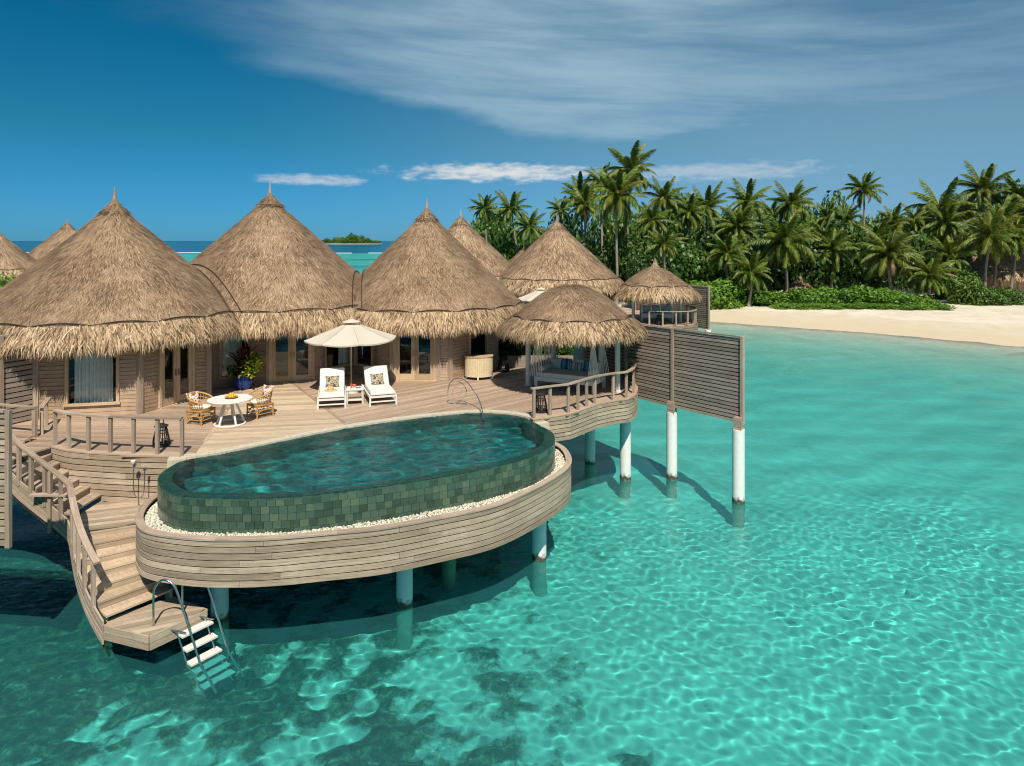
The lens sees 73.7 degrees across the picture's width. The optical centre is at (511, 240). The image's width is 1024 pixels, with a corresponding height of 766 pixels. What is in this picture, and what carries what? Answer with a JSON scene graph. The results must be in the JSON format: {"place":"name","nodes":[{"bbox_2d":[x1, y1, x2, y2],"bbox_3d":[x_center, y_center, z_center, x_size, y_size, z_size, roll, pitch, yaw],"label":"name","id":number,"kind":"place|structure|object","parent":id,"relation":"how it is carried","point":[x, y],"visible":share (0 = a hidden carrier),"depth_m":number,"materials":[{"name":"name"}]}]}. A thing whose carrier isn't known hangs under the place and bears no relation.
{"place":"outdoors","nodes":[
{"label":"outdoors","id":0,"kind":"place"},
{"bbox_2d":[12,362,637,464],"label":"deck","id":1,"kind":"structure","parent":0,"point":[296,411],"depth_m":21.66,"materials":[{"name":"wood"}]},
{"bbox_2d":[0,334,32,423],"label":"privacy screen","id":2,"kind":"object","parent":1,"relation":"on","point":[16,381],"visible":0.66,"depth_m":20.10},
{"bbox_2d":[12,453,207,650],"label":"staircase","id":3,"kind":"structure","parent":1,"relation":"attached to","point":[122,584],"depth_m":14.82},
{"bbox_2d":[12,433,99,612],"bbox_3d":[-10.642,6.060,15.687,5.598,3.110,0.860,0,0,32],"label":"railing","id":4,"kind":"object","parent":3,"relation":"attached to","point":[78,536],"visible":0.88,"depth_m":15.22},
{"bbox_2d":[28,471,67,532],"bbox_3d":[-10.905,6.167,16.083,0.870,1.450,0.160,0,0,0],"label":"support post","id":5,"kind":"object","parent":4,"relation":"attached to","point":[49,494],"visible":0.93,"depth_m":16.06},
{"bbox_2d":[152,579,229,666],"bbox_3d":[-6.376,8.215,13.900,1.671,2.841,0.676,0,0,7],"label":"swim ladder","id":6,"kind":"object","parent":3,"relation":"attached to","point":[196,644],"visible":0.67,"depth_m":13.81,"materials":[{"name":"silver metal"}]},
{"bbox_2d":[51,444,180,502],"bbox_3d":[-10.190,6.010,17.444,3.853,1.244,0.426,0,0,12],"label":"timber skirt","id":7,"kind":"object","parent":1,"relation":"attached to","point":[111,480],"visible":0.73,"depth_m":17.25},
{"bbox_2d":[53,409,183,455],"bbox_3d":[-10.181,4.995,17.453,3.900,1.090,0.356,0,0,12],"label":"railing","id":8,"kind":"object","parent":1,"relation":"on","point":[133,418],"visible":0.94,"depth_m":17.33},
{"bbox_2d":[0,187,242,419],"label":"thatched hut","id":9,"kind":"object","parent":1,"relation":"on","point":[144,306],"visible":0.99,"depth_m":21.66,"materials":[{"name":"brown plant"}]},
{"bbox_2d":[63,351,120,406],"bbox_3d":[-12.856,4.075,20.933,1.560,1.960,0.150,0,0,-13],"label":"window","id":10,"kind":"structure","parent":9,"relation":"in","point":[66,361],"depth_m":20.85,"materials":[{"name":"brown wood"}]},
{"bbox_2d":[74,351,112,402],"bbox_3d":[-12.937,4.025,21.125,1.068,1.950,0.108,0,0,-14],"label":"curtain","id":11,"kind":"object","parent":9,"relation":"hanging from","point":[93,378],"visible":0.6,"depth_m":21.12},
{"bbox_2d":[162,343,176,406],"bbox_3d":[-11.167,4.280,22.239,0.089,2.160,0.664,0,0,16],"label":"door","id":12,"kind":"structure","parent":9,"relation":"in","point":[173,399],"depth_m":22.42,"materials":[{"name":"brown wood"}]},
{"bbox_2d":[177,344,191,401],"bbox_3d":[-10.981,4.280,22.889,0.088,2.160,0.664,0,0,16],"label":"door","id":13,"kind":"structure","parent":9,"relation":"in","point":[180,397],"depth_m":23.07,"materials":[{"name":"brown wood"}]},
{"bbox_2d":[222,336,241,375],"bbox_3d":[-10.450,4.035,25.474,0.705,1.970,0.108,0,0,-31],"label":"curtain","id":14,"kind":"object","parent":9,"relation":"hanging from","point":[231,346],"visible":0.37,"depth_m":25.42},
{"bbox_2d":[185,391,215,425],"bbox_3d":[-9.257,4.958,20.232,0.677,0.886,0.789,0,0,18],"label":"rattan chair","id":15,"kind":"object","parent":1,"relation":"on","point":[200,408],"visible":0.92,"depth_m":20.04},
{"bbox_2d":[207,394,252,427],"bbox_3d":[-8.280,5.026,20.050,1.250,0.762,1.250,0,0,0],"label":"dining table","id":16,"kind":"object","parent":1,"relation":"on","point":[223,400],"visible":0.96,"depth_m":19.92,"materials":[{"name":"white paint"}]},
{"bbox_2d":[233,374,252,389],"bbox_3d":[-9.780,5.125,24.850,0.700,0.550,0.700,0,0,0],"label":"plant pot","id":17,"kind":"object","parent":1,"relation":"on","point":[242,383],"visible":0.62,"depth_m":24.58,"materials":[{"name":"blue ceramic"}]},
{"bbox_2d":[236,350,266,377],"bbox_3d":[-9.446,4.462,24.776,1.084,0.996,1.146,0,0,0],"label":"croton","id":18,"kind":"object","parent":17,"relation":"in","point":[252,363],"visible":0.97,"depth_m":24.61,"materials":[{"name":"green plant"}]},
{"bbox_2d":[246,385,273,419],"bbox_3d":[-7.697,4.958,20.980,0.789,0.886,0.677,0,0,38],"label":"rattan chair","id":19,"kind":"object","parent":1,"relation":"on","point":[258,402],"visible":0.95,"depth_m":20.84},
{"bbox_2d":[165,183,364,387],"bbox_3d":[-10.561,1.500,29.293,10.862,7.920,11.333,0,0,0],"label":"thatched hut","id":20,"kind":"object","parent":1,"relation":"on","point":[270,267],"visible":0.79,"depth_m":26.14,"materials":[{"name":"brown plant"}]},
{"bbox_2d":[272,333,291,382],"bbox_3d":[-8.714,4.280,25.856,0.724,2.160,0.089,0,0,-21],"label":"door","id":21,"kind":"structure","parent":20,"relation":"in","point":[288,377],"depth_m":25.86,"materials":[{"name":"brown wood"}]},
{"bbox_2d":[276,336,307,373],"bbox_3d":[-9.009,4.750,28.634,2.100,1.200,2.170,0,0,-15],"label":"bed","id":22,"kind":"object","parent":20,"relation":"in","point":[282,362],"visible":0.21,"depth_m":28.02,"materials":[{"name":"fabric"}]},
{"bbox_2d":[292,330,311,380],"bbox_3d":[-8.029,4.280,26.124,0.724,2.160,0.089,0,0,-21],"label":"door","id":23,"kind":"structure","parent":20,"relation":"in","point":[308,376],"depth_m":26.10,"materials":[{"name":"brown wood"}]},
{"bbox_2d":[317,368,345,409],"bbox_3d":[-6.020,4.894,22.849,0.915,1.014,2.053,0,0,-14],"label":"sun lounger","id":24,"kind":"object","parent":1,"relation":"on","point":[338,394],"visible":0.94,"depth_m":22.74,"materials":[{"name":"fabric"}]},
{"bbox_2d":[304,316,395,393],"bbox_3d":[-5.720,4.055,24.300,2.993,2.690,2.993,0,0,45],"label":"parasol","id":25,"kind":"object","parent":1,"relation":"on","point":[351,333],"visible":0.91,"depth_m":23.60,"materials":[{"name":"fabric"}]},
{"bbox_2d":[157,409,554,533],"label":"swimming pool","id":26,"kind":"structure","parent":1,"relation":"in","point":[366,471],"depth_m":16.21,"materials":[{"name":"green stone"}]},
{"bbox_2d":[135,442,571,587],"bbox_3d":[-3.044,6.573,16.716,11.026,1.006,4.551,0,0,-22],"label":"pebble trough","id":27,"kind":"object","parent":26,"relation":"attached to","point":[248,559],"visible":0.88,"depth_m":14.35,"materials":[{"name":"wood"}]},
{"bbox_2d":[361,365,396,406],"bbox_3d":[-4.550,4.894,23.249,0.915,1.014,2.052,0,0,-20],"label":"sun lounger","id":28,"kind":"object","parent":1,"relation":"on","point":[386,389],"visible":0.94,"depth_m":23.05,"materials":[{"name":"fabric"}]},
{"bbox_2d":[352,198,525,380],"bbox_3d":[-3.490,1.800,29.917,9.341,7.320,9.832,0,0,0],"label":"thatched hut","id":29,"kind":"object","parent":1,"relation":"on","point":[435,286],"visible":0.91,"depth_m":26.93,"materials":[{"name":"brown plant"}]},
{"bbox_2d":[396,334,414,379],"bbox_3d":[-4.098,4.280,26.267,0.725,2.160,0.092,0,0,0],"label":"door","id":30,"kind":"structure","parent":29,"relation":"in","point":[399,376],"depth_m":26.26,"materials":[{"name":"brown wood"}]},
{"bbox_2d":[415,334,433,379],"bbox_3d":[-3.362,4.280,26.262,0.725,2.160,0.086,0,0,0],"label":"door","id":31,"kind":"structure","parent":29,"relation":"in","point":[418,376],"depth_m":26.25,"materials":[{"name":"brown wood"}]},
{"bbox_2d":[464,354,492,380],"bbox_3d":[-1.285,4.953,26.577,1.145,0.905,0.608,0,0,-6],"label":"bar cabinet","id":32,"kind":"object","parent":1,"relation":"on","point":[478,366],"visible":1,"depth_m":26.36,"materials":[{"name":"wicker"}]},
{"bbox_2d":[498,353,572,367],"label":"planter wall","id":33,"kind":"structure","parent":1,"relation":"on","point":[516,361],"depth_m":28.96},
{"bbox_2d":[530,341,609,393],"bbox_3d":[2.121,4.174,24.949,2.665,2.452,1.250,0,0,25],"label":"daybed","id":34,"kind":"object","parent":1,"relation":"on","point":[556,375],"visible":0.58,"depth_m":24.80,"materials":[{"name":"fabric"}]},
{"bbox_2d":[496,283,648,392],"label":"thatched pavilion","id":35,"kind":"structure","parent":1,"relation":"on","point":[566,314],"depth_m":23.39,"materials":[{"name":"plant"}]},
{"bbox_2d":[530,356,636,418],"bbox_3d":[3.081,5.005,23.261,1.469,1.070,7.140,0,0,33],"label":"railing","id":36,"kind":"object","parent":1,"relation":"on","point":[593,377],"visible":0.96,"depth_m":21.93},
{"bbox_2d":[530,381,637,441],"bbox_3d":[3.093,5.801,23.258,1.534,0.826,7.188,0,0,33],"label":"timber skirt","id":37,"kind":"object","parent":1,"relation":"attached to","point":[569,428],"visible":0.82,"depth_m":22.26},
{"bbox_2d":[0,241,1023,765],"bbox_3d":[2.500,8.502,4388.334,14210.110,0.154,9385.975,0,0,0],"label":"sea","id":38,"kind":"structure","parent":0,"point":[842,585],"depth_m":15.15,"materials":[{"name":"liquid"}]},
{"bbox_2d":[211,588,228,622],"bbox_3d":[-6.570,9.870,15.350,0.380,5.660,0.380,0,0,0],"label":"support pile","id":39,"kind":"object","parent":38,"relation":"in","point":[220,598],"visible":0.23,"depth_m":15.19,"materials":[{"name":"paint"}]},
{"bbox_2d":[396,568,412,607],"bbox_3d":[-2.510,9.870,15.950,0.380,5.660,0.380,0,0,0],"label":"support pile","id":40,"kind":"object","parent":38,"relation":"in","point":[404,588],"visible":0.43,"depth_m":15.79,"materials":[{"name":"paint"}]},
{"bbox_2d":[532,522,545,561],"bbox_3d":[0.730,9.870,18.250,0.380,5.660,0.380,0,0,0],"label":"support pile","id":41,"kind":"object","parent":38,"relation":"in","point":[538,543],"visible":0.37,"depth_m":18.08,"materials":[{"name":"paint"}]},
{"bbox_2d":[666,411,676,480],"bbox_3d":[5.720,9.420,24.450,0.380,6.560,0.380,0,0,0],"label":"support pile","id":42,"kind":"object","parent":38,"relation":"in","point":[671,446],"visible":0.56,"depth_m":24.29,"materials":[{"name":"paint"}]},
{"bbox_2d":[582,323,744,430],"bbox_3d":[5.171,4.656,25.218,0.350,3.068,7.805,0,0,-36],"label":"privacy screen","id":43,"kind":"object","parent":42,"relation":"on","point":[699,372],"visible":0.7,"depth_m":23.87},
{"bbox_2d":[732,428,744,503],"bbox_3d":[7.360,9.420,22.200,0.400,6.560,0.400,0,0,0],"label":"support pile","id":44,"kind":"object","parent":38,"relation":"in","point":[738,466],"visible":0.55,"depth_m":22.03,"materials":[{"name":"paint"}]},
{"bbox_3d":[-12.400,9.350,13.870,0.380,6.700,0.380,0,0,0],"label":"support pile","id":45,"kind":"object","parent":38,"relation":"in","visible":0},
{"bbox_2d":[0,409,11,548],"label":"privacy screen","id":46,"kind":"object","parent":45,"relation":"on","point":[5,478],"visible":1,"depth_m":13.57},
{"bbox_2d":[0,0,1023,240],"label":"sky","id":47,"kind":"structure","parent":0,"point":[355,114],"materials":[{"name":"blue"}]},
{"bbox_2d":[620,307,695,328],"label":"deck","id":48,"kind":"structure","parent":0,"point":[653,321],"depth_m":45.97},
{"bbox_2d":[447,210,510,279],"bbox_3d":[-3.755,1.578,50.004,10.801,7.644,10.862,0,0,30],"label":"thatched hut","id":49,"kind":"object","parent":48,"relation":"on","point":[483,251],"visible":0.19,"depth_m":48.40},
{"bbox_2d":[499,214,623,303],"bbox_3d":[3.143,1.760,48.001,10.286,7.280,10.345,0,0,0],"label":"thatched hut","id":50,"kind":"object","parent":48,"relation":"on","point":[556,253],"visible":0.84,"depth_m":45.28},
{"bbox_2d":[609,258,702,321],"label":"thatched pavilion","id":51,"kind":"structure","parent":48,"relation":"on","point":[655,282],"depth_m":43.89,"materials":[{"name":"plant"}]},
{"bbox_2d":[635,285,709,329],"bbox_3d":[11.380,4.556,49.390,0.175,2.928,8.151,0,0,-27],"label":"privacy screen","id":52,"kind":"object","parent":48,"relation":"attached to","point":[703,314],"visible":0.27,"depth_m":46.66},
{"bbox_2d":[612,287,1023,346],"bbox_3d":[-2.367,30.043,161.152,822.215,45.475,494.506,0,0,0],"label":"beach","id":53,"kind":"structure","parent":0,"point":[1002,325],"depth_m":67.56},
{"bbox_2d":[468,192,499,241],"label":"palm tree","id":54,"kind":"object","parent":53,"relation":"on","point":[485,205],"visible":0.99,"depth_m":96.64,"materials":[{"name":"green plant"}]},
{"bbox_2d":[492,232,521,260],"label":"broadleaf tree","id":55,"kind":"object","parent":53,"relation":"on","point":[508,248],"visible":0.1,"depth_m":97.39,"materials":[{"name":"green plant"}]},
{"bbox_2d":[493,189,531,252],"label":"palm tree","id":56,"kind":"object","parent":53,"relation":"on","point":[511,208],"visible":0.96,"depth_m":94.58,"materials":[{"name":"green plant"}]},
{"bbox_2d":[507,207,545,246],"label":"palm tree","id":57,"kind":"object","parent":53,"relation":"on","point":[524,224],"visible":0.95,"depth_m":91.52,"materials":[{"name":"green plant"}]},
{"bbox_2d":[556,180,605,241],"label":"palm tree","id":58,"kind":"object","parent":53,"relation":"on","point":[582,209],"visible":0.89,"depth_m":91.56,"materials":[{"name":"green plant"}]},
{"bbox_2d":[561,171,600,244],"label":"palm tree","id":59,"kind":"object","parent":53,"relation":"on","point":[580,185],"visible":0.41,"depth_m":95.57,"materials":[{"name":"green plant"}]},
{"bbox_2d":[581,162,616,260],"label":"palm tree","id":60,"kind":"object","parent":53,"relation":"on","point":[594,175],"visible":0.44,"depth_m":94.76,"materials":[{"name":"green plant"}]},
{"bbox_2d":[588,241,627,279],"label":"broadleaf tree","id":61,"kind":"object","parent":53,"relation":"on","point":[594,253],"visible":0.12,"depth_m":85.72,"materials":[{"name":"green plant"}]},
{"bbox_2d":[588,165,647,304],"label":"palm tree","id":62,"kind":"object","parent":53,"relation":"on","point":[617,198],"visible":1,"depth_m":83.17,"materials":[{"name":"green plant"}]},
{"bbox_2d":[603,140,656,257],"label":"palm tree","id":63,"kind":"object","parent":53,"relation":"on","point":[634,160],"visible":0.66,"depth_m":91.12,"materials":[{"name":"green plant"}]},
{"bbox_2d":[601,234,662,281],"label":"broadleaf tree","id":64,"kind":"object","parent":53,"relation":"on","point":[631,252],"visible":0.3,"depth_m":86.59,"materials":[{"name":"green plant"}]},
{"bbox_2d":[628,196,675,253],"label":"palm tree","id":65,"kind":"object","parent":53,"relation":"on","point":[648,222],"visible":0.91,"depth_m":89.55,"materials":[{"name":"green plant"}]},
{"bbox_2d":[642,175,686,234],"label":"palm tree","id":66,"kind":"object","parent":53,"relation":"on","point":[668,202],"visible":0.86,"depth_m":92.41,"materials":[{"name":"green plant"}]},
{"bbox_2d":[643,224,687,268],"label":"palm tree","id":67,"kind":"object","parent":53,"relation":"on","point":[662,246],"visible":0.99,"depth_m":79.59,"materials":[{"name":"green plant"}]},
{"bbox_2d":[647,230,710,284],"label":"broadleaf tree","id":68,"kind":"object","parent":53,"relation":"on","point":[683,267],"visible":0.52,"depth_m":85.71,"materials":[{"name":"green plant"}]},
{"bbox_2d":[671,191,707,243],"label":"palm tree","id":69,"kind":"object","parent":53,"relation":"on","point":[692,215],"visible":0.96,"depth_m":94.39,"materials":[{"name":"green plant"}]},
{"bbox_2d":[681,226,727,284],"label":"broadleaf tree","id":70,"kind":"object","parent":53,"relation":"on","point":[706,237],"visible":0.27,"depth_m":89.40,"materials":[{"name":"green plant"}]},
{"bbox_2d":[684,181,728,232],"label":"palm tree","id":71,"kind":"object","parent":53,"relation":"on","point":[710,207],"visible":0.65,"depth_m":97.26,"materials":[{"name":"green plant"}]},
{"bbox_2d":[688,278,742,308],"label":"shrub","id":72,"kind":"object","parent":53,"relation":"on","point":[716,286],"visible":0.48,"depth_m":78.20,"materials":[{"name":"green plant"}]},
{"bbox_2d":[706,232,751,279],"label":"palm tree","id":73,"kind":"object","parent":53,"relation":"on","point":[728,251],"visible":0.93,"depth_m":81.29,"materials":[{"name":"green plant"}]},
{"bbox_2d":[711,199,763,244],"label":"palm tree","id":74,"kind":"object","parent":53,"relation":"on","point":[741,224],"visible":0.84,"depth_m":87.34,"materials":[{"name":"green plant"}]},
{"bbox_2d":[713,236,769,292],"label":"broadleaf tree","id":75,"kind":"object","parent":53,"relation":"on","point":[721,274],"visible":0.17,"depth_m":85.47,"materials":[{"name":"green plant"}]},
{"bbox_2d":[470,178,1022,289],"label":"woodland","id":76,"kind":"object","parent":53,"relation":"on","point":[495,229],"visible":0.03,"depth_m":104.03,"materials":[{"name":"green plant"}]},
{"bbox_2d":[725,178,773,241],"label":"palm tree","id":77,"kind":"object","parent":53,"relation":"on","point":[744,199],"visible":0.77,"depth_m":91.42,"materials":[{"name":"green plant"}]},
{"bbox_2d":[728,247,772,306],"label":"palm tree","id":78,"kind":"object","parent":53,"relation":"on","point":[748,276],"visible":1,"depth_m":78.44,"materials":[{"name":"green plant"}]},
{"bbox_2d":[747,223,800,290],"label":"broadleaf tree","id":79,"kind":"object","parent":53,"relation":"on","point":[774,271],"visible":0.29,"depth_m":87.13,"materials":[{"name":"green plant"}]},
{"bbox_2d":[744,206,821,291],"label":"palm tree","id":80,"kind":"object","parent":53,"relation":"on","point":[786,239],"visible":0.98,"depth_m":82.18,"materials":[{"name":"green plant"}]},
{"bbox_2d":[764,179,820,230],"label":"palm tree","id":81,"kind":"object","parent":53,"relation":"on","point":[794,201],"visible":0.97,"depth_m":92.56,"materials":[{"name":"green plant"}]},
{"bbox_2d":[787,288,820,302],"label":"shrub","id":82,"kind":"object","parent":53,"relation":"on","point":[802,298],"visible":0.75,"depth_m":77.62,"materials":[{"name":"green plant"}]},
{"bbox_2d":[772,234,846,290],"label":"broadleaf tree","id":83,"kind":"object","parent":53,"relation":"on","point":[815,276],"visible":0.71,"depth_m":86.08,"materials":[{"name":"green plant"}]},
{"bbox_2d":[807,227,859,287],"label":"palm tree","id":84,"kind":"object","parent":53,"relation":"on","point":[840,246],"visible":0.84,"depth_m":85.22,"materials":[{"name":"green plant"}]},
{"bbox_2d":[822,219,882,288],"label":"broadleaf tree","id":85,"kind":"object","parent":53,"relation":"on","point":[850,275],"visible":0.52,"depth_m":88.05,"materials":[{"name":"green plant"}]},
{"bbox_2d":[839,171,888,247],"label":"palm tree","id":86,"kind":"object","parent":53,"relation":"on","point":[866,187],"visible":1,"depth_m":92.66,"materials":[{"name":"green plant"}]},
{"bbox_2d":[837,284,891,303],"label":"shrub","id":87,"kind":"object","parent":53,"relation":"on","point":[869,293],"visible":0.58,"depth_m":76.99,"materials":[{"name":"green plant"}]},
{"bbox_2d":[853,213,900,253],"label":"palm tree","id":88,"kind":"object","parent":53,"relation":"on","point":[879,229],"visible":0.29,"depth_m":92.00,"materials":[{"name":"green plant"}]},
{"bbox_2d":[854,237,906,291],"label":"broadleaf tree","id":89,"kind":"object","parent":53,"relation":"on","point":[882,281],"visible":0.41,"depth_m":86.07,"materials":[{"name":"green plant"}]},
{"bbox_2d":[855,222,924,290],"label":"palm tree","id":90,"kind":"object","parent":53,"relation":"on","point":[891,256],"visible":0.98,"depth_m":79.43,"materials":[{"name":"green plant"}]},
{"bbox_2d":[872,201,914,233],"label":"palm tree","id":91,"kind":"object","parent":53,"relation":"on","point":[895,218],"visible":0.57,"depth_m":93.39,"materials":[{"name":"green plant"}]},
{"bbox_2d":[888,230,954,294],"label":"broadleaf tree","id":92,"kind":"object","parent":53,"relation":"on","point":[912,263],"visible":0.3,"depth_m":86.15,"materials":[{"name":"green plant"}]},
{"bbox_2d":[904,251,961,303],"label":"palm tree","id":93,"kind":"object","parent":53,"relation":"on","point":[930,278],"visible":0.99,"depth_m":76.34,"materials":[{"name":"green plant"}]},
{"bbox_2d":[901,177,974,279],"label":"palm tree","id":94,"kind":"object","parent":53,"relation":"on","point":[945,199],"visible":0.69,"depth_m":91.85,"materials":[{"name":"green plant"}]},
{"bbox_2d":[916,199,971,242],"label":"palm tree","id":95,"kind":"object","parent":53,"relation":"on","point":[946,217],"visible":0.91,"depth_m":87.27,"materials":[{"name":"green plant"}]},
{"bbox_2d":[919,234,977,301],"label":"palm tree","id":96,"kind":"object","parent":53,"relation":"on","point":[948,248],"visible":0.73,"depth_m":81.41,"materials":[{"name":"green plant"}]},
{"bbox_2d":[945,269,988,305],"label":"shrub","id":97,"kind":"object","parent":53,"relation":"on","point":[968,282],"visible":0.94,"depth_m":78.39,"materials":[{"name":"green plant"}]},
{"bbox_2d":[955,160,1015,217],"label":"palm tree","id":98,"kind":"object","parent":53,"relation":"on","point":[984,181],"visible":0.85,"depth_m":89.34,"materials":[{"name":"green plant"}]},
{"bbox_2d":[951,205,1023,288],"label":"palm tree","id":99,"kind":"object","parent":53,"relation":"on","point":[992,230],"visible":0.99,"depth_m":79.37,"materials":[{"name":"green plant"}]},
{"bbox_2d":[958,250,1023,294],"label":"thatched hut","id":100,"kind":"object","parent":53,"relation":"on","point":[1004,272],"visible":0.27,"depth_m":86.55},
{"bbox_2d":[963,194,1023,288],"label":"palm tree","id":101,"kind":"object","parent":53,"relation":"on","point":[1007,213],"visible":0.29,"depth_m":83.74,"materials":[{"name":"green plant"}]},
{"bbox_2d":[994,172,1023,252],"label":"palm tree","id":102,"kind":"object","parent":53,"relation":"on","point":[1015,188],"visible":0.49,"depth_m":87.75,"materials":[{"name":"green plant"}]},
{"bbox_2d":[1000,215,1023,291],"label":"palm tree","id":103,"kind":"object","parent":53,"relation":"on","point":[1017,240],"visible":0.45,"depth_m":81.60,"materials":[{"name":"green plant"}]},
{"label":"deck","id":104,"kind":"structure","parent":0,"visible":0},
{"bbox_2d":[0,233,37,284],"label":"thatched hut","id":105,"kind":"object","parent":104,"relation":"on","point":[15,260],"visible":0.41,"depth_m":60.94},
{"bbox_2d":[27,219,75,260],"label":"thatched hut","id":106,"kind":"object","parent":104,"relation":"on","point":[66,230],"visible":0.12,"depth_m":68.12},
{"bbox_3d":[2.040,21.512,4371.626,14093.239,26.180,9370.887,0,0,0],"label":"seabed","id":107,"kind":"structure","parent":0,"visible":0},
{"bbox_2d":[585,430,594,463],"bbox_3d":[2.970,9.125,26.000,0.400,7.150,0.400,0,0,0],"label":"support pile","id":108,"kind":"object","parent":107,"relation":"in","point":[590,447],"visible":0.2,"depth_m":25.82,"materials":[{"name":"paint"}]},
{"bbox_2d":[620,421,630,480],"bbox_3d":[4.050,9.125,24.400,0.400,7.150,0.400,0,0,0],"label":"support pile","id":109,"kind":"object","parent":107,"relation":"in","point":[625,451],"visible":0.39,"depth_m":24.23,"materials":[{"name":"paint"}]},
{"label":"far island beach","id":110,"kind":"structure","parent":0,"visible":0},
{"bbox_2d":[322,232,381,243],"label":"woodland","id":111,"kind":"object","parent":110,"relation":"on","point":[352,239],"visible":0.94,"depth_m":1487.18,"materials":[{"name":"green plant"}]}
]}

